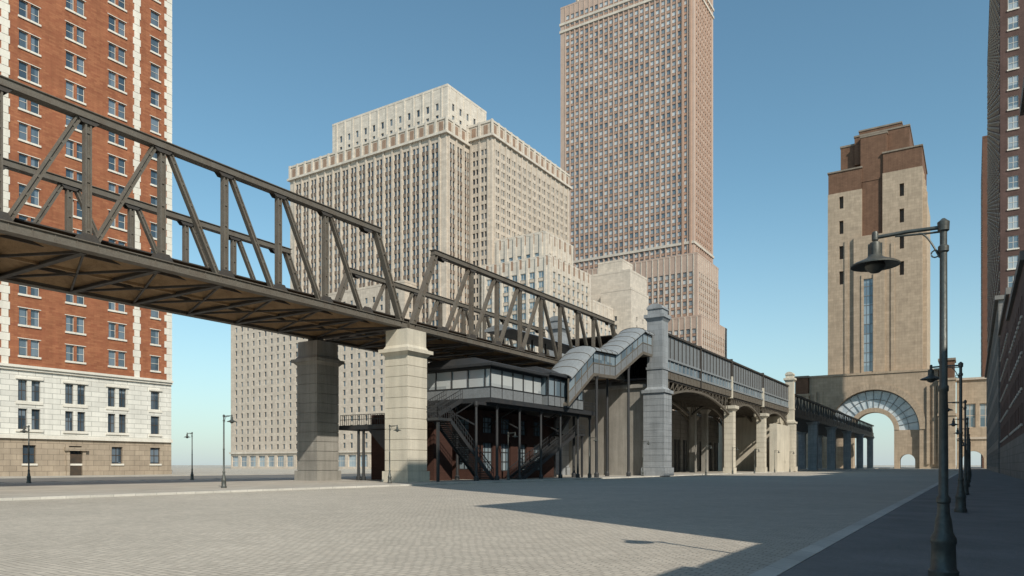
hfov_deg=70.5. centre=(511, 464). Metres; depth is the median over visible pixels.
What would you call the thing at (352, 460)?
shop windows
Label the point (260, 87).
sky
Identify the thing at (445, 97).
walls
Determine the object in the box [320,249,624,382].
steel truss bridge
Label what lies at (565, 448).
viaduct pylon
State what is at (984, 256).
brown brick tower block
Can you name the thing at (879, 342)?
stone gate tower
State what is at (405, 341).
cap
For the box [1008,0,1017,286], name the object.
windows
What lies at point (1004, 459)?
base walls
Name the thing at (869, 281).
windows
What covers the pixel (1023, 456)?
base walls
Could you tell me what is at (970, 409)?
windows
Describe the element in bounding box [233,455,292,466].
shop frames
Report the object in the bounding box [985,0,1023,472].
maroon brick tower block
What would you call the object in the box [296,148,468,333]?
spandrels
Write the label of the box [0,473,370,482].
road
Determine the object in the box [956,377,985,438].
trim
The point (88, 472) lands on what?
plinth
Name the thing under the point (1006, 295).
cornice
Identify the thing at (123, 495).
kerb
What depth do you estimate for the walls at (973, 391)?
333.63 m
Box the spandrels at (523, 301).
[487,277,587,350]
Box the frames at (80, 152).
[19,0,158,370]
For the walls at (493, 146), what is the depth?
320.62 m
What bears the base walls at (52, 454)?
on the ground
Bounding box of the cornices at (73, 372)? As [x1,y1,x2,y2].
[0,363,172,442]
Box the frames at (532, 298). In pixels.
[487,271,586,352]
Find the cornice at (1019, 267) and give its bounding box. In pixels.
[1006,250,1023,320]
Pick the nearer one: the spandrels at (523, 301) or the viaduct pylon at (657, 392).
the viaduct pylon at (657, 392)
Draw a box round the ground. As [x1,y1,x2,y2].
[0,465,980,575]
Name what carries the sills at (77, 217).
attached to the walls at (53, 306)
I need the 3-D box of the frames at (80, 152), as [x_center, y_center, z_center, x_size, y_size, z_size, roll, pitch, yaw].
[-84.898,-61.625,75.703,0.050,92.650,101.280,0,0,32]
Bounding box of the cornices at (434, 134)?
[229,115,571,453]
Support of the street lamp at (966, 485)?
on the pavement at (988, 529)
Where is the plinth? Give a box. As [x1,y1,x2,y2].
[0,470,171,475]
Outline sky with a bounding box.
[171,0,988,464]
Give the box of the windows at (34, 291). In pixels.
[18,0,157,462]
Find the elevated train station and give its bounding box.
[339,324,654,481]
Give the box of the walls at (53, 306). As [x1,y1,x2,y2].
[0,0,169,379]
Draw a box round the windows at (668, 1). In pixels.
[566,0,712,410]
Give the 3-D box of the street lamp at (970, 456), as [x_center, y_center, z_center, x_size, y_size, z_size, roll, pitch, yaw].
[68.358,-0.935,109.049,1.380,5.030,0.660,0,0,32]
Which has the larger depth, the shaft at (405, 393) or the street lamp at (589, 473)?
the street lamp at (589, 473)
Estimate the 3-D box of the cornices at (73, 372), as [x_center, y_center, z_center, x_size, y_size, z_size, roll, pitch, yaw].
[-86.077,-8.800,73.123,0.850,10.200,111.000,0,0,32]
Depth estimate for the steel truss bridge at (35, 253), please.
52.04 m
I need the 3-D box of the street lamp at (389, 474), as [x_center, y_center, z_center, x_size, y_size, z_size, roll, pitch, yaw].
[-10.067,-0.945,61.869,1.380,5.030,0.660,0,0,32]
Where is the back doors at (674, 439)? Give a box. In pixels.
[674,439,717,471]
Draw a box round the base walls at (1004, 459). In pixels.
[1000,443,1007,474]
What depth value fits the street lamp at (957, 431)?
66.47 m
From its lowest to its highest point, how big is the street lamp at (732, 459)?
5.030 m
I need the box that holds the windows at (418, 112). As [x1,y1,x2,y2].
[236,104,557,449]
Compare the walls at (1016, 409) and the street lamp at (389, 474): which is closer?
the street lamp at (389, 474)
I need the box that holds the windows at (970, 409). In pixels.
[966,404,984,426]
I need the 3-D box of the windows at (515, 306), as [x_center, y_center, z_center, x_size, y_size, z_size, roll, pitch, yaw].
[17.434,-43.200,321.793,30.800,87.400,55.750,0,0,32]
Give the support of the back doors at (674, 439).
in the elevated viaduct
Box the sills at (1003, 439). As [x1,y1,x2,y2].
[1000,333,1007,442]
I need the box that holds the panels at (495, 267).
[486,232,588,282]
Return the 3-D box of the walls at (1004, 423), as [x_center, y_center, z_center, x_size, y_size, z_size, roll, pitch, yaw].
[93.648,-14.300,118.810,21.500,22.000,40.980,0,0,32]
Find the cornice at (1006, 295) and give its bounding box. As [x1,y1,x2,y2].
[998,287,1011,335]
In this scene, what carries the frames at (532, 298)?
attached to the walls at (534, 245)
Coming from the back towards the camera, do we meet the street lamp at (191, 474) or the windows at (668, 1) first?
the windows at (668, 1)
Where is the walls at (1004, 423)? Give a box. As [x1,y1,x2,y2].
[1000,294,1009,447]
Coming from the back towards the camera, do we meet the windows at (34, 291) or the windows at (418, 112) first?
the windows at (418, 112)
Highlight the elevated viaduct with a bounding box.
[568,332,874,474]
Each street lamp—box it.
[19,425,30,482]
[185,432,193,479]
[221,414,236,487]
[387,425,400,482]
[506,432,517,479]
[588,437,597,477]
[641,440,649,475]
[732,447,737,473]
[850,218,958,575]
[920,362,966,512]
[948,400,969,494]
[949,417,969,486]
[953,427,970,481]
[958,434,970,475]
[963,442,971,475]
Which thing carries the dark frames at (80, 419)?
attached to the white walls at (52, 410)
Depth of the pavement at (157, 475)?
107.91 m
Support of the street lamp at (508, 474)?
on the pavement at (34, 489)
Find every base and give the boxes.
[294,471,340,480]
[382,471,429,481]
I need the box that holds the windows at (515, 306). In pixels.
[487,253,609,352]
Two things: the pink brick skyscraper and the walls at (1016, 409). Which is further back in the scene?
the pink brick skyscraper
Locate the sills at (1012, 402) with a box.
[1009,315,1021,435]
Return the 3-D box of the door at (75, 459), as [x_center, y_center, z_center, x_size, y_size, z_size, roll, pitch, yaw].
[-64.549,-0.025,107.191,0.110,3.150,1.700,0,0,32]
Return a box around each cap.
[291,340,344,366]
[378,328,432,357]
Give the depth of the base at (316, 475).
72.51 m
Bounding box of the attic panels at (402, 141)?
[292,121,567,183]
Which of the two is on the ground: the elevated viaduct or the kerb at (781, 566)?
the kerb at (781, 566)
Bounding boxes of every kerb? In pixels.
[0,467,904,500]
[748,472,958,575]
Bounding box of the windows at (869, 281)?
[864,278,872,371]
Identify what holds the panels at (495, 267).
attached to the walls at (534, 245)
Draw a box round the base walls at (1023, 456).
[1023,433,1023,479]
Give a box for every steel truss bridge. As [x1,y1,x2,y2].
[0,75,407,340]
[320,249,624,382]
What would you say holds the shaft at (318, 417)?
on the base at (316, 475)
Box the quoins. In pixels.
[0,0,171,380]
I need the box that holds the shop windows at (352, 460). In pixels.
[233,455,366,466]
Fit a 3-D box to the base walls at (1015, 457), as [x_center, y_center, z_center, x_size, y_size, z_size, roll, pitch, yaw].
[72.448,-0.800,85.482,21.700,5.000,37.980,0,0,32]
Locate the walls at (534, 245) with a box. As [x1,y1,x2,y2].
[481,231,613,351]
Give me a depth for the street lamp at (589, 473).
88.59 m
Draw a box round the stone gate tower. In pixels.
[794,121,956,468]
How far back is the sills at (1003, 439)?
122.65 m
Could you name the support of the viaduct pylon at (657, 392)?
on the pavement at (34, 489)
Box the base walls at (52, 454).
[0,438,170,475]
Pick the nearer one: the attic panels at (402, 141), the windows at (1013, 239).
the windows at (1013, 239)
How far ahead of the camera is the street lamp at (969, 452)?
80.55 m
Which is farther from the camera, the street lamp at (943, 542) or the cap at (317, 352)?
the cap at (317, 352)
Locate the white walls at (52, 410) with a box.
[0,368,170,439]
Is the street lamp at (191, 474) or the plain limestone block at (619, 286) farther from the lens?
the plain limestone block at (619, 286)
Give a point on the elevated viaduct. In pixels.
(748, 407)
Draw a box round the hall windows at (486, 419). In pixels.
[460,418,539,469]
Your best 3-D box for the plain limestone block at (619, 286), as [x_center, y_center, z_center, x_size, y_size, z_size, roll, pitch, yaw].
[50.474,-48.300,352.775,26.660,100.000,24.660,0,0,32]
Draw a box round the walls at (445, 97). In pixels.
[332,83,486,152]
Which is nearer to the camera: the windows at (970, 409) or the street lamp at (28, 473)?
the street lamp at (28, 473)
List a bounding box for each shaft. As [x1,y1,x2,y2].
[297,364,338,470]
[385,354,426,470]
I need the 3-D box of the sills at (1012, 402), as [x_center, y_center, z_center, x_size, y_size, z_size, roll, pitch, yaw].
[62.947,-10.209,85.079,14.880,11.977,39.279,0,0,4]
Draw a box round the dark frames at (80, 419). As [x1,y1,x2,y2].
[18,380,158,463]
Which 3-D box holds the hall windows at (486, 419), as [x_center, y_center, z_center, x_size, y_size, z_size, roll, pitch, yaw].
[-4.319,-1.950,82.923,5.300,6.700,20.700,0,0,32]
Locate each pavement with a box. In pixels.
[0,467,893,497]
[0,472,370,477]
[778,467,1023,575]
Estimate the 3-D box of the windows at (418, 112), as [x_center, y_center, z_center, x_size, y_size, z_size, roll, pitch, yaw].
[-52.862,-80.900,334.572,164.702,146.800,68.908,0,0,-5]
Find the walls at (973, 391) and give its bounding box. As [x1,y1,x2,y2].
[957,379,985,468]
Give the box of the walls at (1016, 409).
[1009,264,1023,441]
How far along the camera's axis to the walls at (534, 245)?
301.60 m
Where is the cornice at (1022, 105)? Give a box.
[1020,78,1023,115]
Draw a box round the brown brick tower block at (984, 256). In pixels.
[981,136,986,467]
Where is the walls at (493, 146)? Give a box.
[231,119,568,468]
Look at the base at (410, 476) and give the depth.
66.19 m
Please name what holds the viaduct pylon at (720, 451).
on the pavement at (34, 489)
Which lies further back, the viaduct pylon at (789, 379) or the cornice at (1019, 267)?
the viaduct pylon at (789, 379)
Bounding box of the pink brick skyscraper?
[559,0,726,418]
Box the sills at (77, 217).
[16,0,161,465]
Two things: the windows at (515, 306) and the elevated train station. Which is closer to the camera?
the elevated train station
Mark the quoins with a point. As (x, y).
(5, 72)
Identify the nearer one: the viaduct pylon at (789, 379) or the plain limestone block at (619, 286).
the viaduct pylon at (789, 379)
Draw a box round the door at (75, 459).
[70,454,81,475]
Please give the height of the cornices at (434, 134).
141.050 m
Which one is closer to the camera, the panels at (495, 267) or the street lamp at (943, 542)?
the street lamp at (943, 542)
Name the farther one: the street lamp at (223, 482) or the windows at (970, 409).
the windows at (970, 409)
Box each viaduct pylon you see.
[545,316,571,474]
[641,303,673,475]
[718,420,721,470]
[783,372,797,470]
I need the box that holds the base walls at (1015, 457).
[1008,434,1022,479]
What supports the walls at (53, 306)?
on the ground
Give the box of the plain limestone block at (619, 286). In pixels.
[591,259,648,333]
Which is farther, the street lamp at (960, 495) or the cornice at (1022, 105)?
the cornice at (1022, 105)
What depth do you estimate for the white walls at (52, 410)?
108.53 m
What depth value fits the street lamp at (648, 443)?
102.13 m
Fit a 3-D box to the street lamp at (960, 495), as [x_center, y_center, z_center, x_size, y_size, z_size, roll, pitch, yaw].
[14.579,-0.935,24.503,1.380,5.030,0.660,0,0,32]
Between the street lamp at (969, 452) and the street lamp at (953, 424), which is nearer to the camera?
the street lamp at (953, 424)

